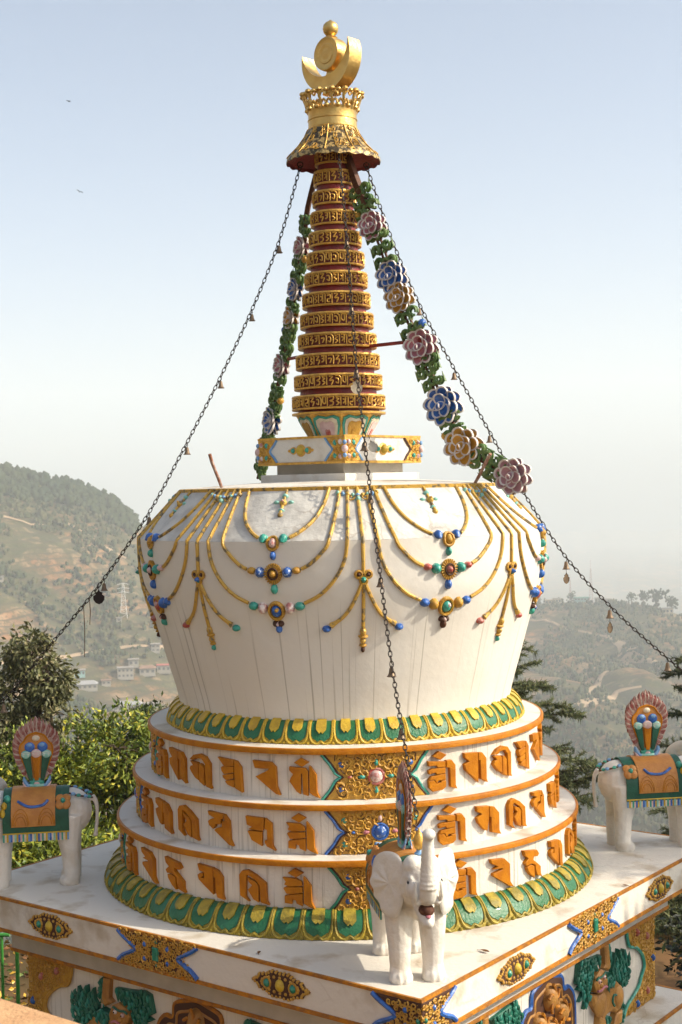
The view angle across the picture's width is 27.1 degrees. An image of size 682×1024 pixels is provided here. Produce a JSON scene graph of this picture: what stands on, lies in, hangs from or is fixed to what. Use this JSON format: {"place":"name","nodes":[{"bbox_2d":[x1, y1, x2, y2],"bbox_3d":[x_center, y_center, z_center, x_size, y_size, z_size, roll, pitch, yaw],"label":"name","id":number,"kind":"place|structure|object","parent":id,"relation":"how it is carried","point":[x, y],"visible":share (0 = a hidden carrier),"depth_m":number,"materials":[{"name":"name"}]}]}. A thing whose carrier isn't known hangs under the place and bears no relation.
{"place":"outdoors","nodes":[
{"label":"outdoors","id":0,"kind":"place"},
{"bbox_2d":[3,515,44,524],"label":"dirt road","id":1,"kind":"structure","parent":0,"point":[19,520],"depth_m":1119.41,"materials":[{"name":"beige soil"}]},
{"bbox_2d":[0,999,78,1023],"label":"terrace wall","id":2,"kind":"structure","parent":0,"point":[12,1013],"depth_m":4.32,"materials":[{"name":"paint"}]},
{"bbox_2d":[2,644,163,663],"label":"dirt road","id":3,"kind":"structure","parent":0,"point":[122,647],"depth_m":1011.88,"materials":[{"name":"beige soil"}]},
{"bbox_2d":[68,522,125,557],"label":"dirt road","id":4,"kind":"structure","parent":0,"point":[110,549],"depth_m":1153.16,"materials":[{"name":"beige soil"}]},
{"bbox_2d":[0,480,681,1006],"bbox_3d":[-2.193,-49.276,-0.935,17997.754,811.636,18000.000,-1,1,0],"label":"ground","id":5,"kind":"structure","parent":0,"point":[624,562],"depth_m":1114.48,"materials":[{"name":"brown soil"}]},
{"bbox_2d":[0,933,19,1004],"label":"green railing","id":6,"kind":"object","parent":5,"relation":"on","point":[2,935],"visible":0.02,"depth_m":12.68,"materials":[{"name":"green"}]},
{"bbox_2d":[0,722,27,843],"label":"leafy bush","id":7,"kind":"object","parent":5,"relation":"on","point":[3,764],"visible":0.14,"depth_m":18.91,"materials":[{"name":"green plant"}]},
{"bbox_2d":[0,931,28,1005],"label":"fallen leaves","id":8,"kind":"object","parent":5,"relation":"on","point":[10,978],"visible":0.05,"depth_m":14.52,"materials":[{"name":"plant"}]},
{"bbox_2d":[11,842,23,868],"bbox_3d":[-4.834,4.705,16.890,2.164,2.369,1.619,-1,1,0],"label":"leafy bush","id":9,"kind":"object","parent":5,"relation":"on","point":[18,855],"visible":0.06,"depth_m":16.91,"materials":[{"name":"green plant"}]},
{"bbox_2d":[0,620,85,845],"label":"olive tree","id":10,"kind":"object","parent":5,"relation":"on","point":[39,686],"visible":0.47,"depth_m":24.47,"materials":[{"name":"green plant"}]},
{"bbox_2d":[11,804,119,867],"bbox_3d":[-3.339,4.702,17.189,2.804,2.299,1.731,-1,1,0],"label":"leafy bush","id":11,"kind":"object","parent":5,"relation":"on","point":[28,850],"visible":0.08,"depth_m":17.11,"materials":[{"name":"green plant"}]},
{"bbox_2d":[0,702,148,852],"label":"leafy bush","id":12,"kind":"object","parent":5,"relation":"on","point":[69,770],"visible":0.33,"depth_m":19.15,"materials":[{"name":"green plant"}]},
{"bbox_2d":[69,668,85,677],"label":"house","id":13,"kind":"structure","parent":5,"relation":"on","point":[81,674],"depth_m":960.32,"materials":[{"name":"teal"}]},
{"bbox_2d":[76,680,97,691],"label":"house","id":14,"kind":"structure","parent":5,"relation":"on","point":[88,685],"depth_m":945.39,"materials":[{"name":"beige"}]},
{"bbox_2d":[101,679,111,686],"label":"house","id":15,"kind":"structure","parent":5,"relation":"on","point":[106,682],"depth_m":961.20,"materials":[{"name":"beige"}]},
{"bbox_2d":[80,696,151,832],"bbox_3d":[-2.741,4.132,19.626,2.312,3.320,2.372,-1,1,0],"label":"leafy bush","id":16,"kind":"object","parent":5,"relation":"on","point":[142,747],"visible":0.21,"depth_m":19.17,"materials":[{"name":"green plant"}]},
{"bbox_2d":[113,704,124,711],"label":"house","id":17,"kind":"structure","parent":5,"relation":"on","point":[115,709],"depth_m":905.79,"materials":[{"name":"beige"}]},
{"bbox_2d":[117,583,128,617],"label":"lattice mast","id":18,"kind":"object","parent":5,"relation":"on","point":[122,600],"visible":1,"depth_m":1052.66,"materials":[{"name":"grey metal"}]},
{"bbox_2d":[117,666,133,679],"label":"house","id":19,"kind":"structure","parent":5,"relation":"on","point":[124,672],"depth_m":972.90,"materials":[{"name":"beige"}]},
{"bbox_2d":[114,700,142,711],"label":"house","id":20,"kind":"structure","parent":5,"relation":"on","point":[133,703],"depth_m":914.97,"materials":[{"name":"beige"}]},
{"bbox_2d":[128,658,138,667],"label":"house","id":21,"kind":"structure","parent":5,"relation":"on","point":[134,662],"depth_m":990.25,"materials":[{"name":"beige"}]},
{"bbox_2d":[100,691,169,757],"bbox_3d":[-2.795,4.165,20.438,1.400,3.223,0.905,-1,1,27],"label":"dark shrub","id":22,"kind":"object","parent":5,"relation":"on","point":[145,709],"visible":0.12,"depth_m":20.34,"materials":[{"name":"green plant"}]},
{"bbox_2d":[139,665,155,676],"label":"house","id":23,"kind":"structure","parent":5,"relation":"on","point":[147,670],"depth_m":987.49,"materials":[{"name":"beige"}]},
{"bbox_2d":[150,643,159,652],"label":"house","id":24,"kind":"structure","parent":5,"relation":"on","point":[155,647],"depth_m":1020.01,"materials":[{"name":"beige"}]},
{"bbox_2d":[156,664,170,673],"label":"house","id":25,"kind":"structure","parent":5,"relation":"on","point":[163,669],"depth_m":998.69,"materials":[{"name":"beige"}]},
{"bbox_2d":[0,20,681,1023],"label":"stupa","id":26,"kind":"object","parent":5,"relation":"on","point":[256,812],"visible":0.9,"depth_m":9.26,"materials":[{"name":"white paint"}]},
{"bbox_2d":[0,716,98,888],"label":"elephant statue","id":27,"kind":"object","parent":26,"relation":"on","point":[37,808],"visible":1,"depth_m":10.04,"materials":[{"name":"white stone"}]},
{"bbox_2d":[0,161,302,712],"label":"bell chain","id":28,"kind":"object","parent":26,"relation":"hanging from","point":[98,597],"visible":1,"depth_m":10.24,"materials":[{"name":"grey metal"}]},
{"bbox_2d":[208,454,222,487],"bbox_3d":[-0.855,-0.279,9.623,0.119,0.238,0.029,-2,2,-44],"label":"rusty rod","id":29,"kind":"object","parent":26,"relation":"on","point":[215,470],"visible":1,"depth_m":9.61,"materials":[{"name":"metal"}]},
{"bbox_2d":[253,168,316,480],"bbox_3d":[-0.415,-1.429,11.195,0.168,2.344,1.430,-2,1,-27],"label":"flower garland","id":30,"kind":"object","parent":26,"relation":"hanging from","point":[271,422],"visible":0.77,"depth_m":11.13,"materials":[{"name":"green"}]},
{"bbox_2d":[338,153,418,817],"bbox_3d":[0.224,-0.453,8.880,0.127,4.187,2.533,-1,1,-8],"label":"bell chain","id":31,"kind":"object","parent":26,"relation":"hanging from","point":[356,387],"visible":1,"depth_m":9.05,"materials":[{"name":"grey metal"}]},
{"bbox_2d":[365,760,457,984],"bbox_3d":[0.395,2.048,8.114,0.510,1.204,1.123,-1,1,-9],"label":"elephant statue","id":32,"kind":"object","parent":26,"relation":"on","point":[410,886],"visible":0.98,"depth_m":7.92,"materials":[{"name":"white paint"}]},
{"bbox_2d":[345,155,532,494],"bbox_3d":[0.650,-1.357,9.912,1.460,2.492,0.209,0,1,35],"label":"flower garland","id":33,"kind":"object","parent":26,"relation":"hanging from","point":[443,406],"visible":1,"depth_m":9.94,"materials":[{"name":"multicoloured"}]},
{"bbox_2d":[474,453,491,482],"bbox_3d":[0.964,-0.294,9.621,0.025,0.215,0.196,-2,1,-32],"label":"rusty rod","id":34,"kind":"object","parent":26,"relation":"on","point":[483,467],"visible":1,"depth_m":9.61,"materials":[{"name":"metal"}]},
{"bbox_2d":[363,162,681,671],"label":"bell chain","id":35,"kind":"object","parent":26,"relation":"hanging from","point":[566,578],"visible":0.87,"depth_m":10.60,"materials":[{"name":"grey metal"}]},
{"bbox_2d":[592,689,681,851],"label":"elephant statue","id":36,"kind":"object","parent":26,"relation":"on","point":[649,774],"visible":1,"depth_m":10.68,"materials":[{"name":"white"}]},
{"bbox_2d":[0,461,681,944],"bbox_3d":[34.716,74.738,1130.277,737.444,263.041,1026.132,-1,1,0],"label":"hillside scrub","id":37,"kind":"object","parent":5,"relation":"on","point":[44,491],"visible":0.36,"depth_m":1147.47,"materials":[{"name":"green plant"}]},
{"bbox_2d":[545,599,553,604],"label":"house","id":38,"kind":"structure","parent":5,"relation":"on","point":[549,601],"depth_m":1574.31,"materials":[{"name":"beige"}]},
{"bbox_2d":[552,598,561,603],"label":"house","id":39,"kind":"structure","parent":5,"relation":"on","point":[557,600],"depth_m":1574.60,"materials":[{"name":"beige"}]},
{"bbox_2d":[511,640,603,813],"bbox_3d":[2.526,4.504,22.676,3.929,5.429,4.196,-2,1,-24],"label":"cedar tree","id":40,"kind":"object","parent":5,"relation":"on","point":[567,780],"visible":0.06,"depth_m":22.41,"materials":[{"name":"green plant"}]},
{"bbox_2d":[567,591,575,601],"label":"hill tree","id":41,"kind":"object","parent":5,"relation":"on","point":[572,596],"visible":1,"depth_m":1568.95,"materials":[{"name":"green plant"}]},
{"bbox_2d":[574,597,588,602],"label":"house","id":42,"kind":"structure","parent":5,"relation":"on","point":[579,599],"depth_m":1565.78,"materials":[{"name":"teal"}]},
{"bbox_2d":[589,560,592,600],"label":"lattice mast","id":43,"kind":"object","parent":5,"relation":"on","point":[591,584],"visible":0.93,"depth_m":1551.91,"materials":[{"name":"grey metal"}]},
{"bbox_2d":[626,592,637,603],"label":"hill tree","id":44,"kind":"object","parent":5,"relation":"on","point":[630,596],"visible":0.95,"depth_m":1500.29,"materials":[{"name":"green plant"}]},
{"bbox_2d":[634,590,648,600],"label":"hill tree","id":45,"kind":"object","parent":5,"relation":"on","point":[641,595],"visible":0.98,"depth_m":1485.71,"materials":[{"name":"green plant"}]},
{"bbox_2d":[648,588,669,607],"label":"hill tree","id":46,"kind":"object","parent":5,"relation":"on","point":[656,596],"visible":0.98,"depth_m":1468.78,"materials":[{"name":"green plant"}]},
{"bbox_2d":[637,655,681,834],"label":"cedar tree","id":47,"kind":"object","parent":5,"relation":"on","point":[677,713],"visible":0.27,"depth_m":24.33,"materials":[{"name":"green plant"}]},
{"bbox_2d":[661,608,673,614],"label":"house","id":48,"kind":"structure","parent":5,"relation":"on","point":[668,610],"depth_m":1452.80,"materials":[{"name":"beige"}]},
{"bbox_2d":[654,893,681,944],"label":"cedar tree","id":49,"kind":"object","parent":5,"relation":"on","point":[674,902],"visible":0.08,"depth_m":15.30,"materials":[{"name":"green plant"}]},
{"bbox_2d":[658,824,677,905],"bbox_3d":[5.059,5.659,19.587,2.872,3.528,2.812,-2,1,-26],"label":"cedar tree","id":50,"kind":"object","parent":5,"relation":"on","point":[666,829],"visible":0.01,"depth_m":19.66,"materials":[{"name":"green plant"}]},
{"bbox_2d":[655,901,681,987],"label":"dark shrub","id":51,"kind":"object","parent":5,"relation":"on","point":[674,948],"visible":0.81,"depth_m":12.20,"materials":[{"name":"green plant"}]},
{"bbox_2d":[665,596,678,608],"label":"hill tree","id":52,"kind":"object","parent":5,"relation":"on","point":[671,602],"visible":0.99,"depth_m":1455.36,"materials":[{"name":"green plant"}]},
{"bbox_2d":[0,0,681,534],"label":"sky","id":53,"kind":"structure","parent":0,"point":[527,180],"materials":[{"name":"blue"}]},
{"bbox_2d":[529,619,635,656],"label":"dirt road","id":54,"kind":"structure","parent":0,"point":[618,643],"depth_m":1381.66,"materials":[{"name":"beige soil"}]},
{"bbox_2d":[573,686,641,709],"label":"dirt road","id":55,"kind":"structure","parent":0,"point":[613,696],"depth_m":1118.54,"materials":[{"name":"beige soil"}]},
{"bbox_2d":[587,659,628,693],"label":"dirt road","id":56,"kind":"structure","parent":0,"point":[600,677],"depth_m":1169.96,"materials":[{"name":"beige soil"}]},
{"bbox_2d":[620,651,669,672],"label":"dirt road","id":57,"kind":"structure","parent":0,"point":[628,655],"depth_m":1277.47,"materials":[{"name":"beige soil"}]}
]}

